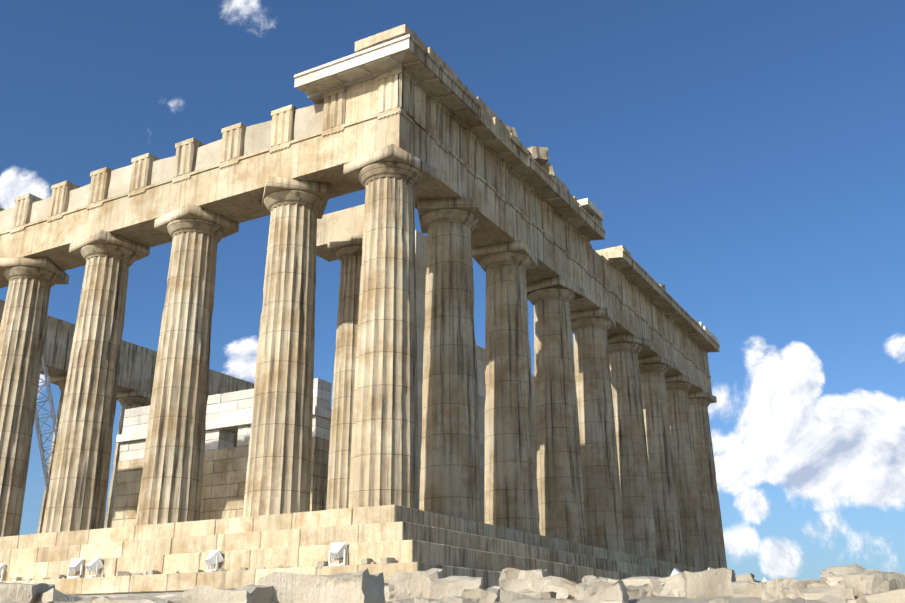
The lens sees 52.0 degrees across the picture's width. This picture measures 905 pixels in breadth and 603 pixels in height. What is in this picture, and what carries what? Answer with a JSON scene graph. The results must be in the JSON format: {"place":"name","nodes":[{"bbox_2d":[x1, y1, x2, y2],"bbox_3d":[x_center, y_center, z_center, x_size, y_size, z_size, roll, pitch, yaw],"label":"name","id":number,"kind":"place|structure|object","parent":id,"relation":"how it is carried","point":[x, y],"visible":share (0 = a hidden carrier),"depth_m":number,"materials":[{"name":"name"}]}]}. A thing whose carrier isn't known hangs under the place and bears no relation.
{"place":"outdoors","nodes":[
{"label":"outdoors","id":0,"kind":"place"},
{"bbox_2d":[0,0,904,580],"label":"sky","id":1,"kind":"structure","parent":0,"point":[748,156],"materials":[{"name":"blue"}]},
{"bbox_2d":[385,595,761,602],"bbox_3d":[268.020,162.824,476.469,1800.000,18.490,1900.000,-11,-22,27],"label":"ground","id":2,"kind":"structure","parent":0,"point":[658,599],"depth_m":14.32,"materials":[{"name":"beige stone"}]},
{"bbox_2d":[89,594,177,598],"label":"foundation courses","id":3,"kind":"object","parent":2,"relation":"on","point":[161,596],"visible":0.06,"depth_m":24.20,"materials":[{"name":"beige stone"}]},
{"bbox_2d":[77,562,445,597],"bbox_3d":[-12.702,10.852,33.797,34.352,0.526,12.466,-11,-22,27],"label":"euthynteria","id":4,"kind":"object","parent":2,"relation":"on","point":[141,594],"visible":0.04,"depth_m":24.76,"materials":[{"name":"beige stone"}]},
{"bbox_2d":[0,505,760,594],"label":"stepped platform","id":5,"kind":"structure","parent":2,"relation":"on","point":[408,539],"depth_m":25.22,"materials":[{"name":"stone"}]},
{"bbox_2d":[0,563,5,581],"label":"floodlight","id":6,"kind":"object","parent":5,"relation":"on","point":[2,568],"visible":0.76,"depth_m":27.97,"materials":[{"name":"white"}]},
{"bbox_2d":[0,257,69,536],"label":"column","id":7,"kind":"structure","parent":5,"relation":"on","point":[32,281],"depth_m":34.25,"materials":[{"name":"stone"}]},
{"bbox_2d":[37,374,66,533],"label":"column","id":8,"kind":"structure","parent":5,"relation":"on","point":[59,381],"depth_m":50.33,"materials":[{"name":"stone"}]},
{"bbox_2d":[67,558,84,577],"bbox_3d":[-10.729,7.604,26.411,0.430,0.558,0.418,-6,-20,14],"label":"floodlight","id":9,"kind":"object","parent":5,"relation":"on","point":[76,565],"visible":0.85,"depth_m":26.34,"materials":[{"name":"white metal"}]},
{"bbox_2d":[86,557,103,577],"bbox_3d":[-10.069,7.476,26.064,0.430,0.558,0.418,-16,-25,36],"label":"floodlight","id":10,"kind":"object","parent":5,"relation":"on","point":[95,563],"visible":0.98,"depth_m":25.97,"materials":[{"name":"white metal"}]},
{"bbox_2d":[42,230,149,532],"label":"column","id":11,"kind":"structure","parent":5,"relation":"on","point":[77,493],"depth_m":31.71,"materials":[{"name":"stone"}]},
{"bbox_2d":[104,390,151,527],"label":"column","id":12,"kind":"structure","parent":5,"relation":"on","point":[132,399],"depth_m":54.22,"materials":[{"name":"stone"}]},
{"bbox_2d":[135,203,238,525],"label":"column","id":13,"kind":"structure","parent":5,"relation":"on","point":[171,480],"depth_m":29.71,"materials":[{"name":"stone"}]},
{"bbox_2d":[205,550,223,571],"bbox_3d":[-6.189,6.721,24.017,0.430,0.558,0.418,-19,-27,41],"label":"floodlight","id":14,"kind":"object","parent":5,"relation":"on","point":[214,557],"visible":0.94,"depth_m":23.93,"materials":[{"name":"white metal"}]},
{"bbox_2d":[111,437,328,527],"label":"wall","id":15,"kind":"structure","parent":5,"relation":"on","point":[223,482],"depth_m":45.25,"materials":[{"name":"stone"}]},
{"bbox_2d":[116,378,331,461],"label":"cross wall","id":16,"kind":"structure","parent":15,"relation":"on","point":[228,415],"depth_m":46.40,"materials":[{"name":"stone"}]},
{"bbox_2d":[234,433,237,446],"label":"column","id":17,"kind":"structure","parent":5,"relation":"on","point":[235,439],"depth_m":61.36,"materials":[{"name":"stone"}]},
{"bbox_2d":[243,176,330,516],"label":"column","id":18,"kind":"structure","parent":5,"relation":"on","point":[278,476],"depth_m":27.70,"materials":[{"name":"stone"}]},
{"bbox_2d":[328,542,346,565],"bbox_3d":[-2.751,6.053,22.204,0.430,0.558,0.418,-8,-21,19],"label":"floodlight","id":19,"kind":"object","parent":5,"relation":"on","point":[338,550],"visible":0.9,"depth_m":22.13,"materials":[{"name":"white metal"}]},
{"bbox_2d":[326,235,362,509],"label":"column","id":20,"kind":"structure","parent":5,"relation":"on","point":[347,251],"depth_m":32.93,"materials":[{"name":"stone"}]},
{"bbox_2d":[316,204,364,261],"bbox_3d":[-4.049,-2.614,35.657,2.800,1.248,1.500,-11,-22,27],"label":"architrave","id":21,"kind":"object","parent":20,"relation":"on","point":[348,222],"visible":0.36,"depth_m":35.03,"materials":[{"name":"stone"}]},
{"bbox_2d":[343,144,436,508],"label":"column","id":22,"kind":"structure","parent":5,"relation":"on","point":[391,178],"depth_m":26.00,"materials":[{"name":"stone"}]},
{"bbox_2d":[417,197,481,522],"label":"column","id":23,"kind":"structure","parent":5,"relation":"on","point":[450,480],"depth_m":29.04,"materials":[{"name":"stone"}]},
{"bbox_2d":[398,67,711,394],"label":"entablature","id":24,"kind":"structure","parent":23,"relation":"on","point":[465,163],"depth_m":36.20,"materials":[{"name":"stone"}]},
{"bbox_2d":[0,67,429,287],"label":"entablature","id":25,"kind":"structure","parent":24,"relation":"attached to","point":[362,119],"depth_m":30.94,"materials":[{"name":"stone"}]},
{"bbox_2d":[0,103,323,231],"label":"metopes","id":26,"kind":"object","parent":25,"relation":"attached to","point":[307,122],"visible":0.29,"depth_m":32.14,"materials":[{"name":"beige stone"}]},
{"bbox_2d":[294,34,409,103],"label":"cornice","id":27,"kind":"structure","parent":25,"relation":"on","point":[314,84],"depth_m":28.51,"materials":[{"name":"stone"}]},
{"bbox_2d":[402,35,719,353],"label":"cornice","id":28,"kind":"structure","parent":24,"relation":"on","point":[431,75],"depth_m":35.04,"materials":[{"name":"stone"}]},
{"bbox_2d":[355,24,629,254],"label":"cornice blocks","id":29,"kind":"structure","parent":28,"relation":"on","point":[401,31],"depth_m":30.72,"materials":[{"name":"beige stone"}]},
{"bbox_2d":[505,126,702,326],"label":"stone blocks","id":30,"kind":"structure","parent":28,"relation":"on","point":[540,156],"depth_m":34.86,"materials":[{"name":"beige stone"}]},
{"bbox_2d":[576,198,718,343],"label":"stone blocks","id":31,"kind":"structure","parent":28,"relation":"on","point":[588,206],"depth_m":40.03,"materials":[{"name":"beige stone"}]},
{"bbox_2d":[415,230,534,522],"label":"cella wall","id":32,"kind":"structure","parent":5,"relation":"on","point":[421,247],"depth_m":36.82,"materials":[{"name":"stone"}]},
{"bbox_2d":[472,240,539,534],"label":"column","id":33,"kind":"structure","parent":5,"relation":"on","point":[511,495],"depth_m":32.60,"materials":[{"name":"stone"}]},
{"bbox_2d":[526,276,586,544],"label":"column","id":34,"kind":"structure","parent":5,"relation":"on","point":[561,503],"depth_m":36.15,"materials":[{"name":"stone"}]},
{"bbox_2d":[570,308,625,552],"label":"column","id":35,"kind":"structure","parent":5,"relation":"on","point":[601,484],"depth_m":39.69,"materials":[{"name":"stone"}]},
{"bbox_2d":[607,333,657,559],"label":"column","id":36,"kind":"structure","parent":5,"relation":"on","point":[624,350],"depth_m":43.23,"materials":[{"name":"stone"}]},
{"bbox_2d":[638,355,683,564],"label":"column","id":37,"kind":"structure","parent":5,"relation":"on","point":[654,369],"depth_m":46.74,"materials":[{"name":"stone"}]},
{"bbox_2d":[665,374,707,569],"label":"column","id":38,"kind":"structure","parent":5,"relation":"on","point":[678,386],"depth_m":50.26,"materials":[{"name":"stone"}]},
{"bbox_2d":[688,391,726,568],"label":"column","id":39,"kind":"structure","parent":5,"relation":"on","point":[700,402],"depth_m":53.85,"materials":[{"name":"stone"}]},
{"bbox_2d":[0,557,904,602],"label":"rubble","id":40,"kind":"object","parent":2,"relation":"on","point":[855,583],"visible":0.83,"depth_m":12.67,"materials":[{"name":"beige stone"}]},
{"bbox_2d":[670,568,679,575],"bbox_3d":[7.019,8.624,28.933,0.418,0.558,0.430,-11,-22,27],"label":"floodlight","id":41,"kind":"object","parent":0,"point":[675,571],"visible":0.12,"depth_m":28.86,"materials":[{"name":"white"}]},
{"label":"column","id":42,"kind":"object","parent":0,"visible":0},
{"bbox_2d":[34,354,57,497],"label":"crane","id":43,"kind":"object","parent":42,"relation":"attached to","point":[54,429],"visible":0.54,"depth_m":48.23,"materials":[{"name":"silver metal"}]},
{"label":"column","id":44,"kind":"object","parent":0,"visible":0},
{"bbox_2d":[0,300,331,443],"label":"entablature","id":45,"kind":"structure","parent":44,"relation":"on","point":[137,364],"depth_m":54.07,"materials":[{"name":"stone"}]}
]}

